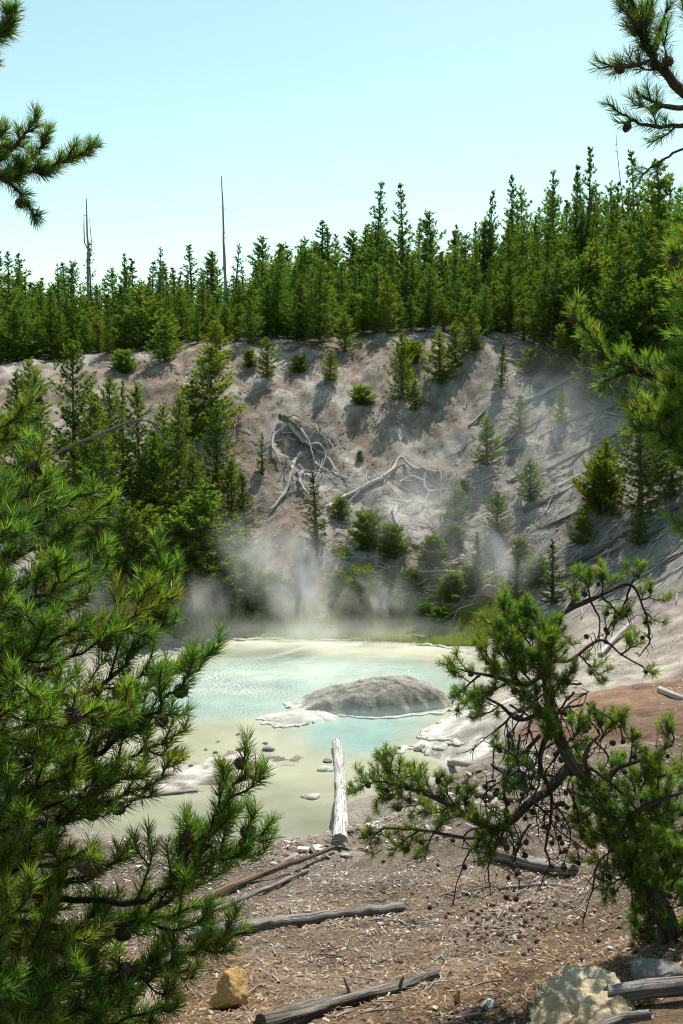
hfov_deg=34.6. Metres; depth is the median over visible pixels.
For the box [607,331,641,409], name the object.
pine tree
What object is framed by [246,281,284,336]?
pine tree
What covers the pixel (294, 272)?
pine tree
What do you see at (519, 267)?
pine tree
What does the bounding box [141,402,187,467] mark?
pine tree
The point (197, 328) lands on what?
pine tree
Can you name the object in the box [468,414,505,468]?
pine tree
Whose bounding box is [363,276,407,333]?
pine tree
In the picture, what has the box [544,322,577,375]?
pine tree
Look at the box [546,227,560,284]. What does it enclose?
pine tree
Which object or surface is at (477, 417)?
fallen log
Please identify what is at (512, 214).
pine tree
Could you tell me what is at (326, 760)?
stone
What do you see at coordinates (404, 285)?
pine tree
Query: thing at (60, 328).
pine tree
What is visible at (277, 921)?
fallen log
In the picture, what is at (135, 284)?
pine tree
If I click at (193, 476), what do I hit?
pine tree
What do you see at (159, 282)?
pine tree
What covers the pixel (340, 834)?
fallen log
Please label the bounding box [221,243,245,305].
pine tree
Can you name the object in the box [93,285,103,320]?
pine tree
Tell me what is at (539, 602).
fallen log
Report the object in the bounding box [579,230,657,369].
pine tree
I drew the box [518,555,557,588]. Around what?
bush
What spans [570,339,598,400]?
pine tree
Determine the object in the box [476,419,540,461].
fallen log
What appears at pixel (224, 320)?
pine tree
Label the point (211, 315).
pine tree
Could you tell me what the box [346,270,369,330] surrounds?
pine tree
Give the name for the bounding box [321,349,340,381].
pine tree
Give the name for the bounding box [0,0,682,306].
sky
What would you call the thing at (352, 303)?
pine tree
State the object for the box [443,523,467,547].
bush
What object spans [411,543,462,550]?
fallen log
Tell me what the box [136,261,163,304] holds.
pine tree
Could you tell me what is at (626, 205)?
pine tree
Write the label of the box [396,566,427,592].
bush
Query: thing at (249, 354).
bush
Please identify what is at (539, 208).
pine tree
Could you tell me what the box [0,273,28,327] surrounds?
pine tree
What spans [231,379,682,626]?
dead twigs
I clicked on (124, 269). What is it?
pine tree
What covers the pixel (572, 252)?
pine tree
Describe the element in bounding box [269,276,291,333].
pine tree
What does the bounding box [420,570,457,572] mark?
fallen log
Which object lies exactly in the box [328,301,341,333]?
pine tree
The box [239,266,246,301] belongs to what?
pine tree
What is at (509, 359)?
fallen log
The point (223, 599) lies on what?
pine tree
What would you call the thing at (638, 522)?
pine tree
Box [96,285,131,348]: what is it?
pine tree
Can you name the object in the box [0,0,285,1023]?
pine tree
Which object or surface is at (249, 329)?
pine tree
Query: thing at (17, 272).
pine tree
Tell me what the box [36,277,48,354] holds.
pine tree
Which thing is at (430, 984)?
ground sticks
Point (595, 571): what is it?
rock
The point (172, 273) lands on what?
pine tree
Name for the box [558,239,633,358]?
pine tree
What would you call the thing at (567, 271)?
pine tree
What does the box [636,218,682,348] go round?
pine tree
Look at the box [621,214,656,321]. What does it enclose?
pine tree
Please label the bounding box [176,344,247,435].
pine tree
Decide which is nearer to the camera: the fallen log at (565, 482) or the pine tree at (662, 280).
the fallen log at (565, 482)
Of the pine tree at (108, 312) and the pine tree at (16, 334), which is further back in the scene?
the pine tree at (108, 312)
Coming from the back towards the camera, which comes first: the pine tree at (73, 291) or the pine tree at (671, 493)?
the pine tree at (73, 291)
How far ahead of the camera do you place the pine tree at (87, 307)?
44.69 m
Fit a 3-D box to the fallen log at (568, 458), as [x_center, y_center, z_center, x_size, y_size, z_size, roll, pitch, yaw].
[8.266,-2.203,35.651,3.573,1.696,0.254,-2,6,-21]
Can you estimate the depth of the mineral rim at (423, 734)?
21.00 m
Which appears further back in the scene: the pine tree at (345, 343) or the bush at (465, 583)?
the pine tree at (345, 343)
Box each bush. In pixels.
[107,349,138,372]
[237,348,260,366]
[252,569,292,608]
[289,354,308,373]
[328,494,352,521]
[331,570,348,586]
[340,563,384,614]
[345,507,386,552]
[347,384,378,405]
[355,450,364,460]
[372,522,411,559]
[376,588,396,603]
[384,602,404,618]
[395,339,426,363]
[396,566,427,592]
[412,602,435,616]
[415,533,446,565]
[425,605,454,625]
[435,569,470,602]
[441,571,471,594]
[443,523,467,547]
[456,478,470,494]
[458,564,484,592]
[509,536,534,561]
[515,346,547,373]
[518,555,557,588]
[571,454,627,507]
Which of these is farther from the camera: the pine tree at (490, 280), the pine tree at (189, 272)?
the pine tree at (189, 272)
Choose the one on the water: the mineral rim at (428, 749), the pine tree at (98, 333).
the mineral rim at (428, 749)
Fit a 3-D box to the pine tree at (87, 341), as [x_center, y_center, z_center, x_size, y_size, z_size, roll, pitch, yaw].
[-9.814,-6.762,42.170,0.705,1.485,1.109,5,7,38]
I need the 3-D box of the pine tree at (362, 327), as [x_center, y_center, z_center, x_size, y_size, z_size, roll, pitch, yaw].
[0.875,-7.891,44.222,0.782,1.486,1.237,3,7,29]
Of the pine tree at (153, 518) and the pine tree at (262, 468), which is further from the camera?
the pine tree at (262, 468)
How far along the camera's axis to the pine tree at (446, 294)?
46.12 m
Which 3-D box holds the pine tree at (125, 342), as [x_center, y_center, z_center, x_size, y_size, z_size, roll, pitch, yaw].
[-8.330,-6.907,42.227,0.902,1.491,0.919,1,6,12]
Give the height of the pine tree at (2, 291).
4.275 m
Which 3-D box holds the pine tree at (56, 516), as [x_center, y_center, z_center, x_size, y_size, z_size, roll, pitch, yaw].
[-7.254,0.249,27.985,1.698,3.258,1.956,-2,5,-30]
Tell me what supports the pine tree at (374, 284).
on the ground at (376, 424)
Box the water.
[41,641,485,839]
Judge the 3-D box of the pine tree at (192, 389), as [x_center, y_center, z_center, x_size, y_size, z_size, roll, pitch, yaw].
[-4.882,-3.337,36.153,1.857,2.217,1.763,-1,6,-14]
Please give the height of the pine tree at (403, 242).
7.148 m
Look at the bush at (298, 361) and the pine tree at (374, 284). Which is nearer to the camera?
the bush at (298, 361)
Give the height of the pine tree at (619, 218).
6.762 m
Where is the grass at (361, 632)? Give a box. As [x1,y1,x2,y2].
[145,543,528,645]
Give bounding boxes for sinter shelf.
[262,709,339,723]
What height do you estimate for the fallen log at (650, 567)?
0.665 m
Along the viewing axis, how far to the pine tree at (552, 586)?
30.03 m
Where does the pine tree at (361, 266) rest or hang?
on the ground at (376, 424)
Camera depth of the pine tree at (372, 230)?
61.87 m
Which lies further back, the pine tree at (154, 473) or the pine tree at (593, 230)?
the pine tree at (593, 230)
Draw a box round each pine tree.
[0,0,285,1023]
[0,251,12,286]
[0,251,21,354]
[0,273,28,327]
[0,276,6,354]
[0,304,36,363]
[0,312,11,356]
[0,331,14,363]
[0,370,50,478]
[0,391,77,518]
[1,293,47,360]
[4,268,35,309]
[4,274,27,313]
[4,302,39,352]
[7,357,53,419]
[10,253,43,307]
[17,278,37,333]
[26,299,45,355]
[27,291,35,318]
[27,323,46,359]
[28,338,109,481]
[28,459,89,576]
[29,280,52,354]
[31,284,39,312]
[35,282,64,314]
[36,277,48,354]
[37,286,64,358]
[42,288,57,352]
[42,299,63,353]
[47,260,93,353]
[48,311,73,360]
[52,273,69,354]
[53,262,76,310]
[54,262,62,312]
[58,299,77,349]
[59,392,132,516]
[64,309,79,351]
[69,407,125,468]
[69,430,152,561]
[75,295,102,349]
[75,317,96,353]
[78,241,102,308]
[81,315,110,351]
[83,297,104,347]
[90,500,164,603]
[91,283,103,302]
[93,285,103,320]
[93,376,128,430]
[94,268,124,318]
[95,303,104,344]
[96,278,108,341]
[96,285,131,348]
[99,294,117,345]
[101,316,118,353]
[105,503,196,589]
[107,380,135,493]
[107,380,174,515]
[108,294,129,348]
[109,252,134,337]
[111,283,163,348]
[112,265,133,347]
[113,288,134,345]
[115,315,136,350]
[123,291,148,343]
[125,428,186,536]
[127,258,140,309]
[133,284,160,342]
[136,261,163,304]
[137,278,148,295]
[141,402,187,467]
[142,297,164,345]
[142,501,221,605]
[143,289,158,334]
[143,315,188,362]
[144,293,169,327]
[148,393,212,510]
[149,246,167,311]
[152,477,270,594]
[154,270,169,313]
[154,310,186,350]
[156,261,169,303]
[160,286,176,334]
[161,266,178,316]
[163,267,181,312]
[166,274,185,321]
[166,285,196,341]
[167,377,217,440]
[170,272,184,304]
[172,244,201,308]
[173,287,193,338]
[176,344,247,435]
[176,452,226,544]
[179,285,199,340]
[182,273,220,330]
[185,289,201,338]
[187,307,203,343]
[189,254,223,311]
[192,275,201,309]
[193,284,214,338]
[194,250,233,325]
[194,400,245,491]
[196,318,234,360]
[196,546,258,608]
[199,286,220,338]
[201,292,214,337]
[201,305,222,339]
[213,301,237,337]
[214,526,257,586]
[214,560,276,612]
[215,457,254,521]
[216,288,231,338]
[218,285,235,336]
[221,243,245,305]
[221,283,249,337]
[226,303,252,339]
[227,275,237,307]
[228,472,265,559]
[234,283,269,335]
[234,297,264,344]
[239,234,275,288]
[239,259,274,334]
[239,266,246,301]
[244,242,299,295]
[244,260,263,335]
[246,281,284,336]
[251,263,293,336]
[253,337,282,377]
[255,433,270,474]
[256,243,294,312]
[257,263,288,335]
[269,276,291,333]
[274,253,292,292]
[276,300,296,336]
[277,278,314,340]
[279,247,332,335]
[283,245,296,281]
[284,274,307,334]
[288,248,345,285]
[288,264,298,294]
[289,244,308,287]
[289,265,323,335]
[291,236,312,282]
[293,240,351,292]
[296,472,332,549]
[298,256,339,341]
[298,266,318,336]
[299,227,349,306]
[306,257,327,334]
[309,220,345,300]
[313,266,341,333]
[316,260,345,334]
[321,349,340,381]
[324,252,363,308]
[328,261,358,332]
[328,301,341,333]
[328,311,365,352]
[331,234,346,283]
[333,279,345,332]
[336,229,363,280]
[337,292,366,333]
[341,271,366,331]
[342,220,393,291]
[343,556,682,945]
[346,227,373,310]
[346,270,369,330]
[348,182,398,329]
[352,235,384,330]
[352,298,371,333]
[353,261,399,331]
[356,223,380,276]
[363,271,386,328]
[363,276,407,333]
[366,229,401,327]
[373,249,408,328]
[382,182,422,325]
[382,244,398,329]
[382,332,420,400]
[390,249,418,328]
[390,295,408,329]
[396,230,410,282]
[396,251,427,327]
[397,294,421,330]
[402,379,428,411]
[407,237,442,321]
[407,276,430,326]
[411,209,461,325]
[411,222,427,275]
[412,264,447,328]
[413,272,456,324]
[417,294,435,329]
[419,329,459,384]
[421,237,439,301]
[432,294,453,330]
[435,251,452,324]
[437,275,455,323]
[440,232,481,312]
[440,479,470,521]
[441,224,461,278]
[443,252,467,322]
[443,320,473,367]
[444,232,463,280]
[445,279,470,326]
[448,220,502,324]
[452,288,485,333]
[459,218,503,277]
[459,257,485,318]
[460,309,485,352]
[461,532,488,584]
[465,244,482,318]
[466,221,480,275]
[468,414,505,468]
[470,189,503,324]
[471,285,497,335]
[474,280,512,329]
[477,490,515,532]
[480,256,496,322]
[488,257,500,320]
[492,224,532,319]
[492,261,527,332]
[493,174,532,324]
[493,341,512,388]
[494,218,538,322]
[497,237,508,311]
[499,185,541,279]
[507,549,527,600]
[508,395,534,431]
[511,299,537,340]
[512,251,532,326]
[512,457,547,501]
[516,263,561,344]
[523,186,570,301]
[525,217,541,317]
[525,253,573,351]
[526,230,543,318]
[528,191,568,311]
[529,223,558,318]
[529,268,539,324]
[530,169,571,290]
[532,207,543,241]
[532,539,567,605]
[535,257,602,346]
[541,250,570,340]
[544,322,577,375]
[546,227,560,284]
[549,258,623,362]
[551,387,573,425]
[553,165,586,281]
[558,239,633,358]
[559,234,577,312]
[560,0,682,545]
[560,200,572,256]
[562,171,583,249]
[564,184,616,310]
[567,500,599,545]
[568,146,609,277]
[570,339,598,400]
[574,209,586,260]
[576,436,627,515]
[579,212,604,308]
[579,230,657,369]
[583,211,604,284]
[590,289,622,361]
[591,341,621,395]
[592,180,626,253]
[598,197,625,306]
[602,398,682,514]
[604,182,626,258]
[605,150,655,285]
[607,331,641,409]
[610,186,631,251]
[611,283,662,358]
[613,178,673,264]
[613,221,637,319]
[618,158,682,323]
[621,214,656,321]
[621,278,663,362]
[624,268,674,366]
[624,507,655,545]
[625,215,647,286]
[635,231,682,365]
[635,379,682,501]
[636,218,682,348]
[636,362,664,420]
[640,248,682,356]
[645,210,668,289]
[659,265,682,351]
[662,174,675,237]
[666,186,682,266]
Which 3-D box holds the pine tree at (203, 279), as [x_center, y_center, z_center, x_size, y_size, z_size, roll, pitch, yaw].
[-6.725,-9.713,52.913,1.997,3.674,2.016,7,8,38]
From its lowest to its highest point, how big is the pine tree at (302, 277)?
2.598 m
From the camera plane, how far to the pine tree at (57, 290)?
50.18 m
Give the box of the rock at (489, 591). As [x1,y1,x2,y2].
[477,584,496,599]
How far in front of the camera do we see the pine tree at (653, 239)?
45.19 m
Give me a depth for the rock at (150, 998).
7.81 m
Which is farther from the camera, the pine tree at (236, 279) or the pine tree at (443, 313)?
the pine tree at (236, 279)
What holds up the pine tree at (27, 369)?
on the ground at (376, 424)
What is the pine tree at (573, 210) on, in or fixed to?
on the ground at (376, 424)
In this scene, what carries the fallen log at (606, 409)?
on the ground at (376, 424)
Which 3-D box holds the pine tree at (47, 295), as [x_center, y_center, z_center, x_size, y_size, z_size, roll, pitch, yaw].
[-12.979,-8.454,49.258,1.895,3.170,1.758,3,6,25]
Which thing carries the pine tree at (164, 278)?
on the ground at (376, 424)
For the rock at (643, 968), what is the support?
on the ground at (376, 424)
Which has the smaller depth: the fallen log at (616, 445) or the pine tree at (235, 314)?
the fallen log at (616, 445)
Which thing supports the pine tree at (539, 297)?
on the ground at (376, 424)
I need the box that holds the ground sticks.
[179,663,682,1023]
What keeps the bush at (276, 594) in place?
on the ground at (376, 424)
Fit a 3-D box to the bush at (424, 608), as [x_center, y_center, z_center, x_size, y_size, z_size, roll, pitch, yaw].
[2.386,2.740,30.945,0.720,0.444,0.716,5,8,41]
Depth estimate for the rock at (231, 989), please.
7.98 m
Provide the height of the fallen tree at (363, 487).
2.207 m
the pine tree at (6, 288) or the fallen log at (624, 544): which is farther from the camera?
the pine tree at (6, 288)
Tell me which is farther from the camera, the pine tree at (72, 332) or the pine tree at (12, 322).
the pine tree at (12, 322)
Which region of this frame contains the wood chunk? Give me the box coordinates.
[453,988,460,1004]
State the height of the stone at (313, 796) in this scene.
0.116 m
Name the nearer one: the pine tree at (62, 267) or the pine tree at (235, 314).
the pine tree at (235, 314)
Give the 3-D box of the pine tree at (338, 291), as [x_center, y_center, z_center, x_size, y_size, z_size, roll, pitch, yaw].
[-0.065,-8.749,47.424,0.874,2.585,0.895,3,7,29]
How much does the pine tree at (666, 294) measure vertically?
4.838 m
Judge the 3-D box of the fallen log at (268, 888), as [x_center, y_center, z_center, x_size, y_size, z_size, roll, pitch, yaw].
[-0.996,4.244,12.164,0.095,0.330,2.275,4,7,33]
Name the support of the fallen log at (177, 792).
on the ground at (376, 424)
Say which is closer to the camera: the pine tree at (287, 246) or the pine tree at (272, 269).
the pine tree at (272, 269)
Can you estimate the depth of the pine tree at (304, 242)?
62.38 m
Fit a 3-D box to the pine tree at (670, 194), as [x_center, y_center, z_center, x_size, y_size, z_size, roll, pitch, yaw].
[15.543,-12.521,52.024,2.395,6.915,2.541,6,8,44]
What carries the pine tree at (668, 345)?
on the ground at (376, 424)
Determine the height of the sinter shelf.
0.183 m
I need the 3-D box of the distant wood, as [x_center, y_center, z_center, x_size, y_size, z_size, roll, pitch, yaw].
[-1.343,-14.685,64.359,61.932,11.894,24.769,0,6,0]
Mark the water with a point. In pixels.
(246, 684)
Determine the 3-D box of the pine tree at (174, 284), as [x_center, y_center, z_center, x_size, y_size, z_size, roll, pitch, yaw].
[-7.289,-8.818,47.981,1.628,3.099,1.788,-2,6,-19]
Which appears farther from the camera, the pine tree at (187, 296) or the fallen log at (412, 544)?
the pine tree at (187, 296)
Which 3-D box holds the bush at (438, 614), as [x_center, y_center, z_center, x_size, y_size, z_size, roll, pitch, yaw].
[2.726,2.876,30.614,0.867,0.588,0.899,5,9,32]
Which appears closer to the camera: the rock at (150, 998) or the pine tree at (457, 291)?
the rock at (150, 998)
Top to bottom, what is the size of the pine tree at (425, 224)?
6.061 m
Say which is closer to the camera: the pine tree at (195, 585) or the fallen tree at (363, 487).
the pine tree at (195, 585)
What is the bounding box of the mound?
[289,675,451,716]
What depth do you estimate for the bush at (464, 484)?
35.18 m
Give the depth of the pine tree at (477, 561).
31.47 m
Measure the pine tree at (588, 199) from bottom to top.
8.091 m
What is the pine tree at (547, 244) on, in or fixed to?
on the ground at (376, 424)
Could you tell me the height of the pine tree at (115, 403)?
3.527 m
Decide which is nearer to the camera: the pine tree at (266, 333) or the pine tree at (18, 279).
the pine tree at (266, 333)
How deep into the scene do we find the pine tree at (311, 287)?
44.37 m
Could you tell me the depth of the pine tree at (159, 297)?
47.38 m
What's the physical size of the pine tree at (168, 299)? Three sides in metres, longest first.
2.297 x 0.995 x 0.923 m
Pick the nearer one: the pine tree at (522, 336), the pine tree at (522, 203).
the pine tree at (522, 336)
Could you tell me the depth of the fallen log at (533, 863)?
11.50 m
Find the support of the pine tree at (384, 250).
on the ground at (376, 424)
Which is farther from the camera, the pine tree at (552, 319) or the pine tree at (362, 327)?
the pine tree at (362, 327)
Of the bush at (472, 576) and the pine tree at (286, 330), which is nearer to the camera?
the bush at (472, 576)
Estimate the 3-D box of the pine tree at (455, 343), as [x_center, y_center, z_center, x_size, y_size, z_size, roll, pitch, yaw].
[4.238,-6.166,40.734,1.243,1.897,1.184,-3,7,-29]
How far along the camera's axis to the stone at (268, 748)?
20.45 m
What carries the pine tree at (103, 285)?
on the ground at (376, 424)
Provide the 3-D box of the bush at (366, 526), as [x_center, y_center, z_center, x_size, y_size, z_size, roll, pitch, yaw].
[0.764,0.580,32.953,1.325,1.469,1.306,-4,8,-27]
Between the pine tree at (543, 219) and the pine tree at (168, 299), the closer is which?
the pine tree at (168, 299)
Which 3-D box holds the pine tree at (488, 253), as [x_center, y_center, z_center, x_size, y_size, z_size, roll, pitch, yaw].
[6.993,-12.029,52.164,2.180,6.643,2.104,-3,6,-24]
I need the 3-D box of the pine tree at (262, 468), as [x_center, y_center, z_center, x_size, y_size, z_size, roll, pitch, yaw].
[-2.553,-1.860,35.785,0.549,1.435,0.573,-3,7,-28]
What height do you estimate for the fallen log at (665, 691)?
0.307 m
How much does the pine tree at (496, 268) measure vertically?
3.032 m
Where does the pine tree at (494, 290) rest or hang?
on the ground at (376, 424)
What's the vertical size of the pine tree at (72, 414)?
4.390 m
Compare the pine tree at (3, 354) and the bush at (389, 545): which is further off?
the pine tree at (3, 354)
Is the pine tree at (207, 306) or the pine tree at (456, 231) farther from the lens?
the pine tree at (456, 231)
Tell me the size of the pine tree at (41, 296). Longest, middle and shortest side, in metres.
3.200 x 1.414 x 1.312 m
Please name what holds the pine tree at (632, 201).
on the ground at (376, 424)
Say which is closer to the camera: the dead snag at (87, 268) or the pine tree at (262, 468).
the pine tree at (262, 468)
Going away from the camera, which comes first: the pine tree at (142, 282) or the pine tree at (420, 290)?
the pine tree at (420, 290)
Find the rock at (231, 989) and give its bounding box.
[207,966,249,1009]
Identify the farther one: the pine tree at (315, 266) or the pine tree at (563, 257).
the pine tree at (315, 266)
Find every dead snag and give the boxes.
[83,198,91,316]
[219,176,227,296]
[615,137,625,234]
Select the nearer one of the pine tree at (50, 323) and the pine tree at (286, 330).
the pine tree at (50, 323)
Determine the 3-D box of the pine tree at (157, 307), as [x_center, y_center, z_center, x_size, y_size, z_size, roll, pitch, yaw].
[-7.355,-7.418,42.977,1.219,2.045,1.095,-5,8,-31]
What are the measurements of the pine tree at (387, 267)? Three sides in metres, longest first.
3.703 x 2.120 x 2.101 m
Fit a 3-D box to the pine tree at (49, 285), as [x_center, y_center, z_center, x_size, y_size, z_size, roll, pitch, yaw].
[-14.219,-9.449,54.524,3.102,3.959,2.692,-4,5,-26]
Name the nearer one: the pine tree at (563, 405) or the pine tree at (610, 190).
the pine tree at (563, 405)
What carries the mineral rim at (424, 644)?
on the ground at (376, 424)
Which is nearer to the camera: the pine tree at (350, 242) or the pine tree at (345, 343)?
the pine tree at (345, 343)
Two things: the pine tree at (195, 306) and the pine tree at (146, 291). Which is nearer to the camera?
the pine tree at (146, 291)
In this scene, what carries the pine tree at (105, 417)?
on the ground at (376, 424)
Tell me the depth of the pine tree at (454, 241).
58.02 m
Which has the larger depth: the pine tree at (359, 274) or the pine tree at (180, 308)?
the pine tree at (359, 274)
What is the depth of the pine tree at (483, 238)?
52.23 m
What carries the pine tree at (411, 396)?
on the ground at (376, 424)
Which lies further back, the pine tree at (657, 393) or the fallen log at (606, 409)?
the fallen log at (606, 409)
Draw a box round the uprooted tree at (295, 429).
[253,408,353,509]
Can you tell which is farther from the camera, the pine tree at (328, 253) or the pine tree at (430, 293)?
the pine tree at (328, 253)
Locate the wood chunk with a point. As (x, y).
(456, 995)
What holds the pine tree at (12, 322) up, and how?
on the ground at (376, 424)
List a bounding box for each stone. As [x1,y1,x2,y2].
[262,746,274,751]
[300,793,319,799]
[317,765,333,771]
[323,758,331,762]
[481,998,496,1008]
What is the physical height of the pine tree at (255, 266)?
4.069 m
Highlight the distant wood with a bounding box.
[12,201,678,310]
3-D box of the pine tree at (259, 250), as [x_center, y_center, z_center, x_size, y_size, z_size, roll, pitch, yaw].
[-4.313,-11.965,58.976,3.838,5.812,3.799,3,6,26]
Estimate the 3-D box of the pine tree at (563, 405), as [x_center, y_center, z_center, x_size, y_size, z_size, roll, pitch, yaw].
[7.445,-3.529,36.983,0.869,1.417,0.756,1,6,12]
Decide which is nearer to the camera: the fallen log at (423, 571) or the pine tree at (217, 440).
the fallen log at (423, 571)
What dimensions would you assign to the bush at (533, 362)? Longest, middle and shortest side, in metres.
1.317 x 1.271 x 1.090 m
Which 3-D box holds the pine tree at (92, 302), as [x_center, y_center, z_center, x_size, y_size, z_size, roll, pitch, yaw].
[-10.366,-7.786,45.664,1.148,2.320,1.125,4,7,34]
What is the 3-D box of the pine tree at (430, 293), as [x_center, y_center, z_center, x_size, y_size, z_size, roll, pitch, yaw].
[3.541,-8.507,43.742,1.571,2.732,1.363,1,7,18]
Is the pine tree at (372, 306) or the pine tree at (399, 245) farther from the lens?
the pine tree at (399, 245)
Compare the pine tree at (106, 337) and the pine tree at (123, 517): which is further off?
the pine tree at (106, 337)
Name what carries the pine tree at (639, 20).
on the ground at (376, 424)
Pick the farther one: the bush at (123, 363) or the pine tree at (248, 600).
the bush at (123, 363)
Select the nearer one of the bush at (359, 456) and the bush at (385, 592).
the bush at (385, 592)
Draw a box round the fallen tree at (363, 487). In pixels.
[327,456,451,528]
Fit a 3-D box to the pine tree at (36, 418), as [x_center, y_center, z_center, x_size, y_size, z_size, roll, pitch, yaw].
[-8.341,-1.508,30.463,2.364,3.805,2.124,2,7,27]
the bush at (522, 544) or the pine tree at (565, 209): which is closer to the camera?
the bush at (522, 544)
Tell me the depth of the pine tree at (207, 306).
48.05 m
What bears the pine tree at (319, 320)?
on the ground at (376, 424)
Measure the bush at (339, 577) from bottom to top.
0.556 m
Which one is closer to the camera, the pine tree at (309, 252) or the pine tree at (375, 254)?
the pine tree at (375, 254)
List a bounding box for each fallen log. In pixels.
[120,789,196,801]
[169,845,336,913]
[183,869,309,923]
[186,902,408,938]
[253,968,439,1023]
[332,739,347,846]
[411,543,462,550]
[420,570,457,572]
[425,327,479,345]
[436,602,474,607]
[447,760,541,779]
[449,786,520,801]
[468,397,498,425]
[469,350,559,361]
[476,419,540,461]
[484,848,578,875]
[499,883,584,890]
[506,454,553,482]
[517,510,580,537]
[522,366,588,401]
[522,481,582,512]
[529,559,597,588]
[533,581,581,606]
[535,469,573,477]
[538,410,593,437]
[546,421,636,469]
[547,379,603,401]
[559,454,620,486]
[566,500,682,568]
[584,383,648,425]
[589,519,682,561]
[591,1009,654,1023]
[597,623,630,656]
[599,554,680,599]
[603,976,682,1001]
[612,435,627,450]
[647,551,682,570]
[653,566,682,583]
[657,686,682,699]
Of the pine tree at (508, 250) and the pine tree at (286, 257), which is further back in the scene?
the pine tree at (286, 257)
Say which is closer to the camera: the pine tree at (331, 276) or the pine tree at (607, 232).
the pine tree at (607, 232)
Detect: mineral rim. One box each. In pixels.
[231,637,469,653]
[256,717,315,727]
[283,702,455,719]
[397,741,451,755]
[416,708,472,745]
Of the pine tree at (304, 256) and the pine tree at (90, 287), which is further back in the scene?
the pine tree at (90, 287)
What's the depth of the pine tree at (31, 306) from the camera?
43.19 m
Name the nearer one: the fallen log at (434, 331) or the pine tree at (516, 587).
the pine tree at (516, 587)
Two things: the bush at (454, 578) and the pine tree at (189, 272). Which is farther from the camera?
the pine tree at (189, 272)
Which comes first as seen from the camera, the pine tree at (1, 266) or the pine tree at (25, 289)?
the pine tree at (25, 289)
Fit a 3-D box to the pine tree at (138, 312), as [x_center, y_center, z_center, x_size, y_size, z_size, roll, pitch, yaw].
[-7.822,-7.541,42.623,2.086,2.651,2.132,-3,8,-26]
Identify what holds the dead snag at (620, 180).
on the ground at (376, 424)
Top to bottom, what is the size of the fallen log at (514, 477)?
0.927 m
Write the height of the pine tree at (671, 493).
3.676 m
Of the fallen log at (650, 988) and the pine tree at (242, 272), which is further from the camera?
the pine tree at (242, 272)
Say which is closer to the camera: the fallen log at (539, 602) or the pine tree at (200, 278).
the fallen log at (539, 602)
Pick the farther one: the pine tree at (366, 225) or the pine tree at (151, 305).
the pine tree at (366, 225)
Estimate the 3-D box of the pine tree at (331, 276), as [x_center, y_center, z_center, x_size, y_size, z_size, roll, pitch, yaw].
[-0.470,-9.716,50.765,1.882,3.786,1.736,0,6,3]
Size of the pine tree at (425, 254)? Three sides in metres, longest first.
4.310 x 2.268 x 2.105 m
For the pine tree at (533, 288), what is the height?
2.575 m
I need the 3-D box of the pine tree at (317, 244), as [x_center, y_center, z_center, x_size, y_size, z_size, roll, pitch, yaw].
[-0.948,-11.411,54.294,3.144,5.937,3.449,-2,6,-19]
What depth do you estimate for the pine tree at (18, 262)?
59.14 m
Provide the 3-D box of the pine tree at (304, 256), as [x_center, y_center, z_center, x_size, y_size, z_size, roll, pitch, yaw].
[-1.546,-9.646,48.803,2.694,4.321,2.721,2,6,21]
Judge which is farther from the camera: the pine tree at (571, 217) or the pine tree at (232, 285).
the pine tree at (232, 285)
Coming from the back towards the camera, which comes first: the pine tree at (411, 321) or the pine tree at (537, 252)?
the pine tree at (537, 252)
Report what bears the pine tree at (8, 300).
on the ground at (376, 424)
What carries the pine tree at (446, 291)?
on the ground at (376, 424)
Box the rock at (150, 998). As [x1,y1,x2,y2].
[115,982,183,1016]
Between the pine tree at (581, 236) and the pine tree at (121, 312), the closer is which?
the pine tree at (121, 312)
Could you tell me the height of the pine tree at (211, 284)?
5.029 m
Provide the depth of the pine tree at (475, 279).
47.22 m
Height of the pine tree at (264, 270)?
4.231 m
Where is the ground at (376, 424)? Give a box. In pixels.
[0,312,682,1023]
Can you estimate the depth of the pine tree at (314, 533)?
32.68 m
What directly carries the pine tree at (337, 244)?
on the ground at (376, 424)
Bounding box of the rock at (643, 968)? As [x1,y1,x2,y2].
[631,958,682,980]
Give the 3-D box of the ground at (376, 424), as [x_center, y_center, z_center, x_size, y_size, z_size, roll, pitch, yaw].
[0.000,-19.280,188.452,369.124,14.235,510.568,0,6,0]
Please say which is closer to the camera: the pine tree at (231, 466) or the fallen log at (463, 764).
the fallen log at (463, 764)
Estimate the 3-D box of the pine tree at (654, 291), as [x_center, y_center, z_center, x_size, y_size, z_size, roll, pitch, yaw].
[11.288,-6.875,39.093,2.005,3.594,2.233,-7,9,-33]
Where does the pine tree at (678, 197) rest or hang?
on the ground at (376, 424)
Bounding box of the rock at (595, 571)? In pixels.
[587,564,606,576]
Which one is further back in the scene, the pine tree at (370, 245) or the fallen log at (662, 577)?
the pine tree at (370, 245)
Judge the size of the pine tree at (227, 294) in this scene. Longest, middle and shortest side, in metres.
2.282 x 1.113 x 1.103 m
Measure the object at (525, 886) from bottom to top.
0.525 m
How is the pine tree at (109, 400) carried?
on the ground at (376, 424)
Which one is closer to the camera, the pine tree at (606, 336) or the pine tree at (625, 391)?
the pine tree at (625, 391)
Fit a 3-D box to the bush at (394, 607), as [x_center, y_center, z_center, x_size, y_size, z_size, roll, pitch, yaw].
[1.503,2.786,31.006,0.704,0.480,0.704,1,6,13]
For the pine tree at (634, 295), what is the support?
on the ground at (376, 424)
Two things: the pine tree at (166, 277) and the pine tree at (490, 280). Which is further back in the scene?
the pine tree at (166, 277)
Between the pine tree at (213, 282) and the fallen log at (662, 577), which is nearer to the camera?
the fallen log at (662, 577)

